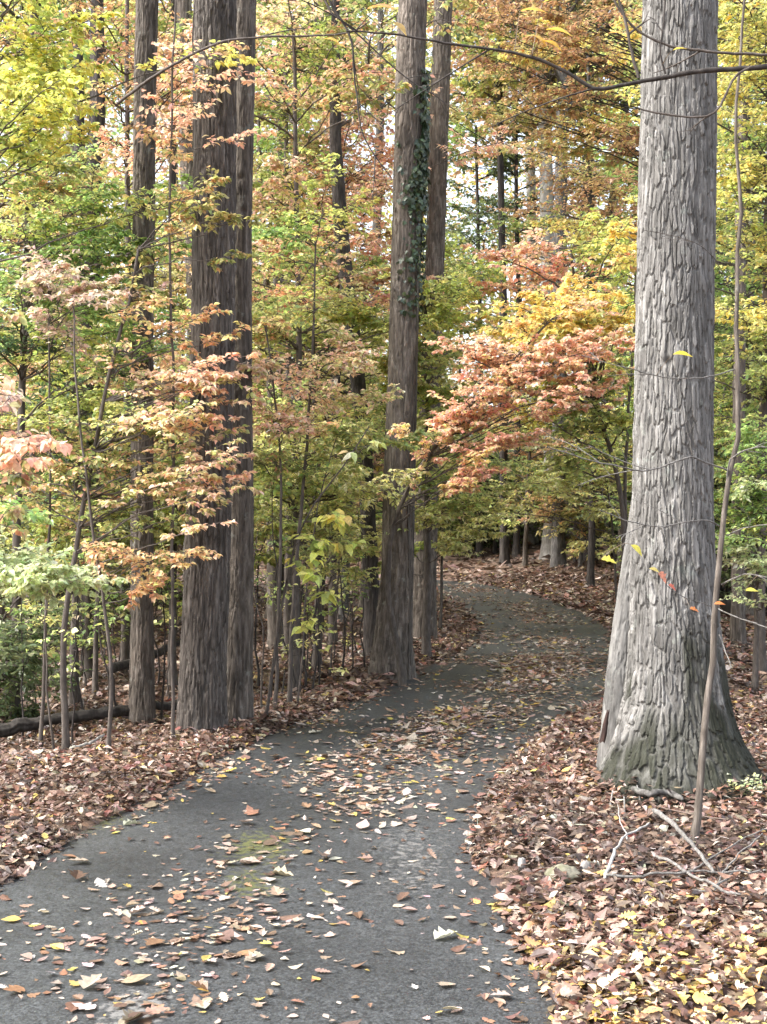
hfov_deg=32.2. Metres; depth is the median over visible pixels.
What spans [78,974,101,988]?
fallen leaf
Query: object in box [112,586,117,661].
bare sapling
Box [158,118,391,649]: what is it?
forest tree
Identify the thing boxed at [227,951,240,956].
fallen leaf
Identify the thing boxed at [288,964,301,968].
fallen leaf
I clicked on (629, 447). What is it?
forest tree
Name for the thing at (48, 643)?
bare sapling
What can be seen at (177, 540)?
forest bush
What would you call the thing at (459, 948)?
fallen leaf
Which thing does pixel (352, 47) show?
overhanging branch
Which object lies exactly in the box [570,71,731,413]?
forest tree
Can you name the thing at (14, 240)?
forest tree
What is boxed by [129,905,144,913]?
fallen leaf
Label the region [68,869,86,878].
fallen leaf
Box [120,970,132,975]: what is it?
fallen leaf
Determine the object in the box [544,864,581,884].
mossy rock
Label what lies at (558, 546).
forest tree
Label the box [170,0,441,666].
forest tree
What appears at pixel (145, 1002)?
fallen leaf
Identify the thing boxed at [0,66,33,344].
forest tree
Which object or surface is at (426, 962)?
road
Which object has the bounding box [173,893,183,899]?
fallen leaf
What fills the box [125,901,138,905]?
fallen leaf
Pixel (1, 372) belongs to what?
forest tree
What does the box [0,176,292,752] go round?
dogwood tree
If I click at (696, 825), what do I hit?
bare sapling
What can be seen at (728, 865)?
fallen branch
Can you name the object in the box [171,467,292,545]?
forest tree
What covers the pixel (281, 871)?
fallen leaf
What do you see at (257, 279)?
forest tree
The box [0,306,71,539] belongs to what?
dogwood tree
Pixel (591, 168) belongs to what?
forest tree
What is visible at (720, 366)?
forest tree
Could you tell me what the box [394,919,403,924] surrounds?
fallen leaf
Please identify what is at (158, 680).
bare sapling
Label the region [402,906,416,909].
fallen leaf
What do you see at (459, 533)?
spicebush
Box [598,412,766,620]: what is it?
forest bush
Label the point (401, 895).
fallen leaf
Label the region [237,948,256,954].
fallen leaf
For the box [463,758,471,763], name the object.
fallen leaf
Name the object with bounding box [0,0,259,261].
hickory sapling
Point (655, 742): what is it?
oak tree
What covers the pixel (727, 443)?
forest tree
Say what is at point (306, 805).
fallen leaf
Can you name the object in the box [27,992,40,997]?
fallen leaf
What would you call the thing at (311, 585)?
bare sapling
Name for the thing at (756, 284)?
forest tree
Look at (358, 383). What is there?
leaning tree
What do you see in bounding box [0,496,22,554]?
bare sapling
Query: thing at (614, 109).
forest tree
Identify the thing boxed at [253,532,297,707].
bare sapling
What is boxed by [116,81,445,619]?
forest tree
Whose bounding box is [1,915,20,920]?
fallen leaf
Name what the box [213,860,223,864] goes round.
fallen leaf
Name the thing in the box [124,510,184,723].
bare sapling
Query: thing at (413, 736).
fallen leaf
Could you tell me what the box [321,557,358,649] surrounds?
bare sapling
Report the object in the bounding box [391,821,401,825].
fallen leaf
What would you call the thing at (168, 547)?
forest tree
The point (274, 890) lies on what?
fallen leaf
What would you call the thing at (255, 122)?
forest tree
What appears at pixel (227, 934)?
fallen leaf
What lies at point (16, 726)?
fallen log
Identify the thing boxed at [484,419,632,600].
spicebush
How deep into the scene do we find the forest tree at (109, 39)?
29.81 m
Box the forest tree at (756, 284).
[713,267,766,551]
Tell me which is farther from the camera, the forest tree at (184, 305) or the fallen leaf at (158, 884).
the forest tree at (184, 305)
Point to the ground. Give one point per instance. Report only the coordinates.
(762, 1006)
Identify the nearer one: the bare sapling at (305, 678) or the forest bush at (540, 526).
the bare sapling at (305, 678)
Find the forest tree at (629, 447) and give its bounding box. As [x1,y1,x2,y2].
[596,385,720,525]
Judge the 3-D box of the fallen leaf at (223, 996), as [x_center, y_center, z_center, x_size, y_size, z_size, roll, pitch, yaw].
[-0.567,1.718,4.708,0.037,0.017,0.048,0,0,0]
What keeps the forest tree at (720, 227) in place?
on the ground
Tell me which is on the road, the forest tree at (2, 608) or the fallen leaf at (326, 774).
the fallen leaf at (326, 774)
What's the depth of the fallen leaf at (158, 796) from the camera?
8.10 m
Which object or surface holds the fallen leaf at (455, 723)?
on the road
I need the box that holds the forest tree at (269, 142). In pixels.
[157,0,432,651]
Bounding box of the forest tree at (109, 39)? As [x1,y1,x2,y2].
[0,0,170,488]
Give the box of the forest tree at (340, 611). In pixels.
[302,277,387,621]
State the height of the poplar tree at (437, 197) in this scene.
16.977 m
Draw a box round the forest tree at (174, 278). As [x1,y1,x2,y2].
[44,237,187,531]
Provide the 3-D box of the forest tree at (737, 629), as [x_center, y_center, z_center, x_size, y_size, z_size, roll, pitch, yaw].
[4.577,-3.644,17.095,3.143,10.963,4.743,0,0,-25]
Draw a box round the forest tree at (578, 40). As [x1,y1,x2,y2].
[381,0,642,264]
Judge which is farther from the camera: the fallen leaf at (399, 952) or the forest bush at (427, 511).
the forest bush at (427, 511)
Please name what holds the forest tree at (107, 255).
on the ground
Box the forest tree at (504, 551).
[391,0,593,564]
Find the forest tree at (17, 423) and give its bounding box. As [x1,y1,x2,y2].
[0,269,123,605]
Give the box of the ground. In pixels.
[0,506,766,1023]
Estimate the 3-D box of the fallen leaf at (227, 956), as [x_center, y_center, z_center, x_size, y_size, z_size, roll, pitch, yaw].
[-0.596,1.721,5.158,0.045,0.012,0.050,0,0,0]
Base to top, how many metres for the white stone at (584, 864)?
0.081 m
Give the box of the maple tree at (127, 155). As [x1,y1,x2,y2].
[0,0,318,675]
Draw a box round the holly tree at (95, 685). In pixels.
[0,341,190,694]
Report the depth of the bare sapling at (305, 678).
13.39 m
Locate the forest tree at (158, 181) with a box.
[103,82,184,400]
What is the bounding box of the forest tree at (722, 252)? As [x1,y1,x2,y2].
[615,0,766,399]
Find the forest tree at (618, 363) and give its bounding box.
[516,331,758,522]
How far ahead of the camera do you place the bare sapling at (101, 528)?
11.45 m
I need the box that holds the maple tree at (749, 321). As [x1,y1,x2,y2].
[594,0,766,674]
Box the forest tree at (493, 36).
[452,0,640,561]
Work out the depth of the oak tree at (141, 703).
10.92 m
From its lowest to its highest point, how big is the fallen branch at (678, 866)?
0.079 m
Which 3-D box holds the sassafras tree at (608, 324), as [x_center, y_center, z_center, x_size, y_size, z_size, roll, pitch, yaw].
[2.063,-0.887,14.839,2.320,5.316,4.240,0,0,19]
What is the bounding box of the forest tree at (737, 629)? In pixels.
[717,0,766,646]
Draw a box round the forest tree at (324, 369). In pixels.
[162,313,387,631]
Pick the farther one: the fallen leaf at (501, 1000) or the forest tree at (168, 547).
the forest tree at (168, 547)
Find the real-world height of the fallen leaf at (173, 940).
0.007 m
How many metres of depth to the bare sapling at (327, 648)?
12.37 m
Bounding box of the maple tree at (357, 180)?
[255,15,524,644]
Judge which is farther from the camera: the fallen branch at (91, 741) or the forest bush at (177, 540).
the forest bush at (177, 540)
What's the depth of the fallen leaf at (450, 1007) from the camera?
4.61 m
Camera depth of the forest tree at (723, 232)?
40.82 m
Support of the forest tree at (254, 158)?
on the ground
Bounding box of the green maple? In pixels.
[0,0,193,718]
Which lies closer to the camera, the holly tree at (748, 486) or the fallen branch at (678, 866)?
the fallen branch at (678, 866)
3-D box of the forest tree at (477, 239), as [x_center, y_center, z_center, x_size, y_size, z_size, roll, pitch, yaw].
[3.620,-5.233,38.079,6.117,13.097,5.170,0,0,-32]
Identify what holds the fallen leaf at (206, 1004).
on the road
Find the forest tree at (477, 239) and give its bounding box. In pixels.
[423,113,601,557]
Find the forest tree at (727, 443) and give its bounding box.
[550,356,766,574]
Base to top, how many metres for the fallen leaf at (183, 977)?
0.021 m
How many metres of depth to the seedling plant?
7.87 m
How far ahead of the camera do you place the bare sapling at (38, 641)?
10.60 m
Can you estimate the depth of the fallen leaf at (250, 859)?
6.56 m
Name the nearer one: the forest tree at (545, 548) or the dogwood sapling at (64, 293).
the dogwood sapling at (64, 293)
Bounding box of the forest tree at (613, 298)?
[605,282,761,487]
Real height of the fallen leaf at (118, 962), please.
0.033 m
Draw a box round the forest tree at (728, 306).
[714,188,759,458]
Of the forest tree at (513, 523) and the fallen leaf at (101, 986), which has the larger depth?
the forest tree at (513, 523)
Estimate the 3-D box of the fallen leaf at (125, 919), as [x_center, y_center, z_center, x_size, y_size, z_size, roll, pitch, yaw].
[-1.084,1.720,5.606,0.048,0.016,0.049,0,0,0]
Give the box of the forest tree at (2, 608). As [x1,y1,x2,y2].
[0,135,131,644]
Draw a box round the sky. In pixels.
[0,0,766,449]
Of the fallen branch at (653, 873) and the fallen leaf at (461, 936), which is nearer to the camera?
the fallen leaf at (461, 936)
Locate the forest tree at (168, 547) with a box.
[102,346,187,605]
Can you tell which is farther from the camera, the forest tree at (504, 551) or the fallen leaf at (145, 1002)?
the forest tree at (504, 551)
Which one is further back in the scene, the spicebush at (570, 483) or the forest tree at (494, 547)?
the forest tree at (494, 547)
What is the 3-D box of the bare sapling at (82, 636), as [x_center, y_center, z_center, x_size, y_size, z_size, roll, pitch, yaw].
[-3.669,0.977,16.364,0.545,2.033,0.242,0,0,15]
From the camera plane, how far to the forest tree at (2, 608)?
18.96 m
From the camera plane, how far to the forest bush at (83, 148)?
16.51 m
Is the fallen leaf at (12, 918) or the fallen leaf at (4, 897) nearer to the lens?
the fallen leaf at (12, 918)
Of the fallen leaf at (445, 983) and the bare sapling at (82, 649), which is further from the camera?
the bare sapling at (82, 649)
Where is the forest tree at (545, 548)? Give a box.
[465,0,639,559]
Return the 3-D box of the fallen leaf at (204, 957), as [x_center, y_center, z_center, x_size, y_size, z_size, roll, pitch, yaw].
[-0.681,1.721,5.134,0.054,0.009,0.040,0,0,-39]
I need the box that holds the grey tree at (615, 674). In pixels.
[596,499,631,766]
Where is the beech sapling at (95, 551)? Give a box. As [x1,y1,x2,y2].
[72,300,221,753]
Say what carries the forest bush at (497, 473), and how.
on the ground
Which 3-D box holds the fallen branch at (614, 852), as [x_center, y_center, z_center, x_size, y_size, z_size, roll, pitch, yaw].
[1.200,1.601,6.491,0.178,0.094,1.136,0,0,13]
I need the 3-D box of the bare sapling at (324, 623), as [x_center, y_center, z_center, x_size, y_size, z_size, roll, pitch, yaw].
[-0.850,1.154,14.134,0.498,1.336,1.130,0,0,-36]
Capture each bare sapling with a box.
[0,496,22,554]
[0,548,85,737]
[11,483,34,631]
[11,529,108,745]
[23,602,67,703]
[26,601,80,753]
[27,520,148,721]
[48,601,129,706]
[63,497,86,685]
[67,521,122,700]
[81,595,83,660]
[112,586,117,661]
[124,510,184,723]
[130,562,183,698]
[153,559,182,684]
[253,530,331,692]
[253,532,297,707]
[254,448,296,696]
[254,467,310,689]
[266,560,345,669]
[278,629,348,695]
[281,554,329,637]
[287,511,330,687]
[300,564,322,669]
[302,541,317,673]
[304,506,347,684]
[306,498,408,675]
[308,551,369,675]
[309,530,341,672]
[311,512,360,691]
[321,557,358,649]
[322,495,382,663]
[332,570,380,668]
[342,531,362,653]
[342,575,379,653]
[345,478,367,667]
[539,0,766,849]
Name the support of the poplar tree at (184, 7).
on the ground
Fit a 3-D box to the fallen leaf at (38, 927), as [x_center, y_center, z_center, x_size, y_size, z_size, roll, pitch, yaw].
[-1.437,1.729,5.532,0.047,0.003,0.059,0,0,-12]
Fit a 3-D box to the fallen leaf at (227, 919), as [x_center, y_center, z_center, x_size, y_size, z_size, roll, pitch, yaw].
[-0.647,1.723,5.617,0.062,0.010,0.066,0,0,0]
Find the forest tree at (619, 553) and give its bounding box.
[483,258,633,566]
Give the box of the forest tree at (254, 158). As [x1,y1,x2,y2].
[154,1,349,443]
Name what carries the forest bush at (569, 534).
on the ground
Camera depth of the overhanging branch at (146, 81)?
7.31 m
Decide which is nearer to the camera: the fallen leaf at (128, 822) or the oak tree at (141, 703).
the fallen leaf at (128, 822)
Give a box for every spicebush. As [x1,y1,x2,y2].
[356,418,559,629]
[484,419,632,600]
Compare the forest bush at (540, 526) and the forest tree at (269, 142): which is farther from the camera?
the forest bush at (540, 526)
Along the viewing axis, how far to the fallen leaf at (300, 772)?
8.83 m
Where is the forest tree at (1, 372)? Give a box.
[0,363,58,455]
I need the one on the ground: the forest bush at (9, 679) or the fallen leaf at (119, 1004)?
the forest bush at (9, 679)
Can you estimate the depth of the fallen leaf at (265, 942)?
5.32 m
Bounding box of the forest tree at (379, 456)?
[281,345,478,611]
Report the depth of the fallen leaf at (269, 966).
5.04 m
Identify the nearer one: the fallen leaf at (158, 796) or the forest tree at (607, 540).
the fallen leaf at (158, 796)
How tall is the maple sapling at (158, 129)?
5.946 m
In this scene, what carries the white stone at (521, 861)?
on the ground
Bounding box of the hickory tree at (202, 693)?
[176,0,236,735]
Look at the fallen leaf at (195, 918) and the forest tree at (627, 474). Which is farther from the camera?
the forest tree at (627, 474)
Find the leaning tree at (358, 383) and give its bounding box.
[255,0,488,658]
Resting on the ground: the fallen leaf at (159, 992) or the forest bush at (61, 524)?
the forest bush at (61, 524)
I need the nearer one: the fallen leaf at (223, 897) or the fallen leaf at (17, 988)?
the fallen leaf at (17, 988)
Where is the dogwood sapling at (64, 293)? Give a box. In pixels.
[5,245,172,747]
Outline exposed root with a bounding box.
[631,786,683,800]
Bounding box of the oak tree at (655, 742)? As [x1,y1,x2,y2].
[594,0,766,811]
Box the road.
[0,574,610,1023]
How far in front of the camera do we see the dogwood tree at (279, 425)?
11.46 m
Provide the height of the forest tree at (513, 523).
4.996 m
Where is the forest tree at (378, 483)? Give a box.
[320,382,385,515]
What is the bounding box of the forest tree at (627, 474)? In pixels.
[596,416,633,495]
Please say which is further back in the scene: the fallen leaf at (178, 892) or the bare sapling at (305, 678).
the bare sapling at (305, 678)
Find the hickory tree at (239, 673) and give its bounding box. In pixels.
[226,0,255,724]
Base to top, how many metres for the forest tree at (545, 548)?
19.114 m
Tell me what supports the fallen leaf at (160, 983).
on the road
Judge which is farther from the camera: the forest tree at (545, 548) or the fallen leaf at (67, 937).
the forest tree at (545, 548)
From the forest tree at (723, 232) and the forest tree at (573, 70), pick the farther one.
the forest tree at (723, 232)
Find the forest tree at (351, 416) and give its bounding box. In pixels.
[304,368,383,534]
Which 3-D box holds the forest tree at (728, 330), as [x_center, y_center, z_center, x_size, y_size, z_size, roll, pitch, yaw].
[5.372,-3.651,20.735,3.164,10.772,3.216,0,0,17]
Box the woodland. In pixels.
[0,0,766,528]
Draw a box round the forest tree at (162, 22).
[104,0,273,595]
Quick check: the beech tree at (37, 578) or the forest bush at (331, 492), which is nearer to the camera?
the beech tree at (37, 578)
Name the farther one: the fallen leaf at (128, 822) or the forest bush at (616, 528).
the forest bush at (616, 528)
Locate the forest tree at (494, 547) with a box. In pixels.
[442,397,543,552]
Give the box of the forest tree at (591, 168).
[490,2,642,587]
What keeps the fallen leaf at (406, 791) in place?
on the road
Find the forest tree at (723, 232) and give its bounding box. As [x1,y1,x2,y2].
[718,199,762,352]
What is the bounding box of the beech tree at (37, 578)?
[0,480,128,678]
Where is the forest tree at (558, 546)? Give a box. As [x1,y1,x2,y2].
[461,0,641,568]
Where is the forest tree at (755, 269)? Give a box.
[716,47,766,441]
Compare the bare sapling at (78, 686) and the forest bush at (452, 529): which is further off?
the forest bush at (452, 529)
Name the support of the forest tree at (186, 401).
on the ground
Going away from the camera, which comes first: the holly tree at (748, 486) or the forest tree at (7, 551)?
the holly tree at (748, 486)
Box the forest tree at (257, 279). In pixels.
[180,186,366,384]
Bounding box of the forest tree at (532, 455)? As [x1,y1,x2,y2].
[508,416,584,514]
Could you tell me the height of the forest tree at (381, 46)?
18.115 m
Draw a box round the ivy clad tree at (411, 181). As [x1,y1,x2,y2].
[368,0,431,679]
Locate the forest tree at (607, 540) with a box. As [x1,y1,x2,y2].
[552,0,766,545]
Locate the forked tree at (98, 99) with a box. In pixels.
[73,0,105,650]
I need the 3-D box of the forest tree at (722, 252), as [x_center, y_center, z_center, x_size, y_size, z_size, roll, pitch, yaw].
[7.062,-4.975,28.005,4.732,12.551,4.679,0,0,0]
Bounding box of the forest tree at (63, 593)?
[2,377,179,629]
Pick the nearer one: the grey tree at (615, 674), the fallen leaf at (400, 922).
the fallen leaf at (400, 922)
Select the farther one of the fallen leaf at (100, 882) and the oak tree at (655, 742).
the oak tree at (655, 742)
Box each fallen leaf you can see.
[0,894,11,899]
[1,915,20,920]
[3,985,24,992]
[20,952,31,958]
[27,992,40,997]
[33,925,43,929]
[50,943,63,948]
[52,960,62,963]
[56,935,73,939]
[60,969,67,974]
[62,941,75,945]
[65,1001,83,1011]
[67,857,88,860]
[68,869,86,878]
[69,980,79,985]
[73,994,83,998]
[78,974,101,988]
[81,934,90,937]
[82,962,93,966]
[84,942,96,946]
[87,936,102,940]
[94,878,107,886]
[95,984,108,987]
[96,977,107,982]
[113,1002,126,1006]
[115,959,129,964]
[119,910,130,917]
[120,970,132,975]
[121,916,130,922]
[121,974,151,982]
[123,819,140,824]
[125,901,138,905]
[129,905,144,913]
[143,801,156,806]
[143,1001,160,1004]
[144,938,164,944]
[150,882,162,887]
[151,989,166,994]
[152,908,163,914]
[153,794,161,798]
[154,981,165,985]
[170,938,180,942]
[172,890,186,893]
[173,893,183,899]
[175,975,185,979]
[185,917,200,919]
[189,978,207,989]
[189,994,200,1005]
[195,1000,210,1007]
[199,997,212,1005]
[201,890,213,894]
[201,955,210,960]
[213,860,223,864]
[215,928,233,942]
[217,895,229,900]
[219,992,228,1001]
[223,916,236,921]
[224,953,235,958]
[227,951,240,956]
[235,925,249,930]
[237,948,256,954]
[240,857,261,862]
[244,805,257,814]
[244,951,262,960]
[260,940,270,943]
[261,877,275,880]
[263,839,277,844]
[265,963,274,970]
[268,886,283,894]
[272,865,292,875]
[278,831,294,835]
[279,914,300,919]
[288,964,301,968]
[292,769,305,774]
[298,828,310,831]
[301,802,311,807]
[315,968,330,972]
[317,849,330,855]
[318,773,333,776]
[323,898,337,903]
[333,904,344,910]
[353,911,362,917]
[356,819,369,827]
[358,750,368,754]
[365,786,377,791]
[380,809,391,813]
[386,948,404,954]
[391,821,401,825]
[392,904,404,906]
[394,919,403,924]
[396,892,408,900]
[401,787,410,794]
[401,802,413,808]
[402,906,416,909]
[403,745,415,748]
[406,815,416,819]
[407,732,416,739]
[427,848,436,858]
[432,884,444,887]
[433,926,456,938]
[437,982,454,984]
[441,1006,463,1009]
[450,943,466,951]
[451,721,460,726]
[452,929,468,939]
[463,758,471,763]
[467,879,477,885]
[480,966,489,970]
[480,993,489,999]
[491,989,512,995]
[493,997,505,1003]
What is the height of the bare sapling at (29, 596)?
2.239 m
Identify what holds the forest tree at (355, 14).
on the ground
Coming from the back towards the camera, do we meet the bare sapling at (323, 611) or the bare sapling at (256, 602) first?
the bare sapling at (323, 611)
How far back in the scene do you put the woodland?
55.84 m
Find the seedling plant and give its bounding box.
[727,772,766,798]
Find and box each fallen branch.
[71,734,104,748]
[603,804,649,878]
[606,828,766,882]
[652,808,714,873]
[655,855,740,894]
[714,833,762,890]
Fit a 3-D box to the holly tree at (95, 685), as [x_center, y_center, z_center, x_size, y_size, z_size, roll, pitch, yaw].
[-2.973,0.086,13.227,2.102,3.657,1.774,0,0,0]
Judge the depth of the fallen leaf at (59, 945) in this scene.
5.26 m
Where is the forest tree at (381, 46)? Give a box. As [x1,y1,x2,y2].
[258,0,484,501]
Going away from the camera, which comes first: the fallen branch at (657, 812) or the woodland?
the fallen branch at (657, 812)
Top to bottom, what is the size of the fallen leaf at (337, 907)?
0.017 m
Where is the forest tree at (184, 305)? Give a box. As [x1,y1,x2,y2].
[102,140,359,516]
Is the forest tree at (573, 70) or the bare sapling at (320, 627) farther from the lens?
the forest tree at (573, 70)
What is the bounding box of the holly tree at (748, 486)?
[714,418,766,693]
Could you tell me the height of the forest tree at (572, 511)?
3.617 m
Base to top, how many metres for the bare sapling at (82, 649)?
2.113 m
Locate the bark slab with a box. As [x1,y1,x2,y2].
[599,710,609,742]
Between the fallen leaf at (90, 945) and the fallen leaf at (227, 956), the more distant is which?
the fallen leaf at (90, 945)
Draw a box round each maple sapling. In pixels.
[122,0,279,743]
[263,426,386,719]
[385,283,634,685]
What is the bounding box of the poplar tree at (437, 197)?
[413,0,452,641]
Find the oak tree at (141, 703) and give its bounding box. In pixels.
[128,0,158,726]
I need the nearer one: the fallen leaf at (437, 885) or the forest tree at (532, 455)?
the fallen leaf at (437, 885)
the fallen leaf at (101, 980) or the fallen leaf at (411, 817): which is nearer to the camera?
the fallen leaf at (101, 980)
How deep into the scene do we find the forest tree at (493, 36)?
34.94 m
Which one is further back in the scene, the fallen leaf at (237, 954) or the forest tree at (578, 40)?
the forest tree at (578, 40)
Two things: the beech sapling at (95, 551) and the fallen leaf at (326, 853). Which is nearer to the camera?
the fallen leaf at (326, 853)
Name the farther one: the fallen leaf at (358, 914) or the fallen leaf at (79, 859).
the fallen leaf at (79, 859)
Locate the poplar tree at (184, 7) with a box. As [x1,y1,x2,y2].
[177,0,193,365]
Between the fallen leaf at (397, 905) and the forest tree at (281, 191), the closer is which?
the fallen leaf at (397, 905)
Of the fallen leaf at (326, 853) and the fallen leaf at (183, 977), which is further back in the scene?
the fallen leaf at (326, 853)
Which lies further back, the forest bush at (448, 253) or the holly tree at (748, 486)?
the forest bush at (448, 253)
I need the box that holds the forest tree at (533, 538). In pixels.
[426,0,552,543]
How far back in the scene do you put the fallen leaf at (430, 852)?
6.70 m
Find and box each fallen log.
[0,699,177,736]
[107,639,180,672]
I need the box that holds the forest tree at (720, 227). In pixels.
[714,43,766,436]
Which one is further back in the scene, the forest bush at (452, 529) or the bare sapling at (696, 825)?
the forest bush at (452, 529)
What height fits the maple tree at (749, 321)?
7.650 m
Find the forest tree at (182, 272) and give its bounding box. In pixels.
[175,240,260,350]
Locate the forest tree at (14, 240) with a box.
[0,150,66,391]
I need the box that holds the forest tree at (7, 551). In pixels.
[0,364,121,635]
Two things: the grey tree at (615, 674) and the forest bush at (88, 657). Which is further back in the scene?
the forest bush at (88, 657)
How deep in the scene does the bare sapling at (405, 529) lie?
13.97 m
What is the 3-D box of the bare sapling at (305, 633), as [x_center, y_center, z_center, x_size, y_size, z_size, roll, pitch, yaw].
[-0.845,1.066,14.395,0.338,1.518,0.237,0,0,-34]
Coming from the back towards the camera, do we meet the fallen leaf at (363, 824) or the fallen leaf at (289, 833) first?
the fallen leaf at (363, 824)
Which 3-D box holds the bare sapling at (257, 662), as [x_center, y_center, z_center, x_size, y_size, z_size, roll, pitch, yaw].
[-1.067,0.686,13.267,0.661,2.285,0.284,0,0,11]
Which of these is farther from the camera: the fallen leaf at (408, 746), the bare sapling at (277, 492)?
the bare sapling at (277, 492)
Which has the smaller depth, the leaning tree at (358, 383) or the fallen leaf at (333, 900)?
the fallen leaf at (333, 900)
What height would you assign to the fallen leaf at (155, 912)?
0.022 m
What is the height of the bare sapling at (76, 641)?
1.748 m
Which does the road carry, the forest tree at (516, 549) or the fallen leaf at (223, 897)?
the fallen leaf at (223, 897)
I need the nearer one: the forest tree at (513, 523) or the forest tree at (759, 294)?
the forest tree at (513, 523)
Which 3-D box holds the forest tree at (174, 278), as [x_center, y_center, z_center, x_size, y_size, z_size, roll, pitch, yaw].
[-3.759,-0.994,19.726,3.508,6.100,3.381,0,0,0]
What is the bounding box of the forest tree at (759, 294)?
[718,60,766,420]
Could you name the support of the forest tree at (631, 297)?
on the ground
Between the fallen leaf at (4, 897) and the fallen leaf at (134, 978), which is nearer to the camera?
the fallen leaf at (134, 978)
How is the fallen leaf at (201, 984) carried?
on the road
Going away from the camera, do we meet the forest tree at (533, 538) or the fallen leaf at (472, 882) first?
the fallen leaf at (472, 882)
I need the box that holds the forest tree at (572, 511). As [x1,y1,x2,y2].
[490,430,618,566]
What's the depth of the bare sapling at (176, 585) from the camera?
12.37 m
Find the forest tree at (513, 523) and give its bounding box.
[470,381,585,565]
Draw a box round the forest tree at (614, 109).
[605,98,638,387]
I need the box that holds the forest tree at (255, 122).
[253,1,305,368]
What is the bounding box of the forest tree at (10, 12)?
[0,0,89,622]
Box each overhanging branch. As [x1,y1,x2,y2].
[116,0,386,104]
[300,0,766,154]
[328,0,457,199]
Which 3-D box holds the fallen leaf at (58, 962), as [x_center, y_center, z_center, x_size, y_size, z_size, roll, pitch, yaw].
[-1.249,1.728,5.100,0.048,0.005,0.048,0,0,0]
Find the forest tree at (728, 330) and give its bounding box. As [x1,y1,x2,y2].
[631,0,766,618]
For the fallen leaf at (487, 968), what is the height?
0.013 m
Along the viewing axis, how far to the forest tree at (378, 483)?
43.94 m
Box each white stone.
[518,857,525,870]
[580,860,590,874]
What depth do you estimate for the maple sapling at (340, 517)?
10.65 m
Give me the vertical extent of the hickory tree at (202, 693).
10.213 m
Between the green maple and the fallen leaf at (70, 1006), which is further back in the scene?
the green maple
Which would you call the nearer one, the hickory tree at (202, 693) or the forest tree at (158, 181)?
the hickory tree at (202, 693)
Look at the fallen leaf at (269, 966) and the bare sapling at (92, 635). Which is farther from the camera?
the bare sapling at (92, 635)
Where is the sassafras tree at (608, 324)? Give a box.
[459,202,636,556]
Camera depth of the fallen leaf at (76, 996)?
4.71 m
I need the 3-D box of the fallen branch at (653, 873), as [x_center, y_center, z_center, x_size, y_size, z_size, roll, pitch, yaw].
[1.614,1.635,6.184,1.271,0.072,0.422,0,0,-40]
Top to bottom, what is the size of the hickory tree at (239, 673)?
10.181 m
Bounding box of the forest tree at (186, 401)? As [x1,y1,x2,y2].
[156,20,192,544]
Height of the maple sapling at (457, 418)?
3.976 m
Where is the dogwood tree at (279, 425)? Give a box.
[236,146,441,709]
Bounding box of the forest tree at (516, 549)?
[364,0,634,556]
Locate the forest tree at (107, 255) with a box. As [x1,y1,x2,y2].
[0,149,162,617]
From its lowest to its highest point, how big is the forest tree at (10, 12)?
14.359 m
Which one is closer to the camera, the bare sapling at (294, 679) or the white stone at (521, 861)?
the white stone at (521, 861)
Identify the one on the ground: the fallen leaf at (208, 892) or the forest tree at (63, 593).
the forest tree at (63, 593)
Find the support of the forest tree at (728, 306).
on the ground
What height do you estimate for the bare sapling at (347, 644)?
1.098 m
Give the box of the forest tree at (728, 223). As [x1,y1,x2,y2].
[717,117,764,339]
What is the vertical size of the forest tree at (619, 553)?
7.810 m
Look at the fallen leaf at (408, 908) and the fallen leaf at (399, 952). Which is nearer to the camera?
the fallen leaf at (399, 952)
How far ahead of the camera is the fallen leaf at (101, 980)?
4.90 m
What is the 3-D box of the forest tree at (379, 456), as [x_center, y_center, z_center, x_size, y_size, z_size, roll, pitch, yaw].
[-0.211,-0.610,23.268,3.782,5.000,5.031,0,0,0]
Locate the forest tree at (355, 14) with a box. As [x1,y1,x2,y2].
[255,0,361,595]
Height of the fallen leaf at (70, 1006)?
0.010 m
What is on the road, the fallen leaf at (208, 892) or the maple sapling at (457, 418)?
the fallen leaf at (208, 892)
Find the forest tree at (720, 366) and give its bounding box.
[713,0,766,543]
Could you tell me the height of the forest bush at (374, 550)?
4.591 m
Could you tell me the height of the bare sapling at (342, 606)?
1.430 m
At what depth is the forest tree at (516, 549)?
37.40 m
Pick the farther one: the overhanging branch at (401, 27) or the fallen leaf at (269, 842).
the fallen leaf at (269, 842)
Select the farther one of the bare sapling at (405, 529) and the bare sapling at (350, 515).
the bare sapling at (405, 529)
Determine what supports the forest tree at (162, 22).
on the ground
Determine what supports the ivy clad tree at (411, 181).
on the ground
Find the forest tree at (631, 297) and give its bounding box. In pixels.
[593,44,734,414]
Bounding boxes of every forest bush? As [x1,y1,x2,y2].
[0,114,191,622]
[0,285,188,708]
[0,455,187,684]
[0,564,92,722]
[86,366,310,689]
[173,271,440,667]
[175,372,432,691]
[343,254,526,659]
[352,221,518,431]
[415,455,542,553]
[440,455,542,550]
[484,435,543,535]
[520,457,631,543]
[533,441,631,534]
[574,410,766,596]
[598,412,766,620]
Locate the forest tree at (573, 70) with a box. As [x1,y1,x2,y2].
[553,0,637,561]
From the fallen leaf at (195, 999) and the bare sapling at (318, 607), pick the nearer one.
the fallen leaf at (195, 999)
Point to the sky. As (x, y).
(391, 138)
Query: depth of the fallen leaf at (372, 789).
8.25 m
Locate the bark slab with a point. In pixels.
(604, 731)
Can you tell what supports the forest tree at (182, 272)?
on the ground
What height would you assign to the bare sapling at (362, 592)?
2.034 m

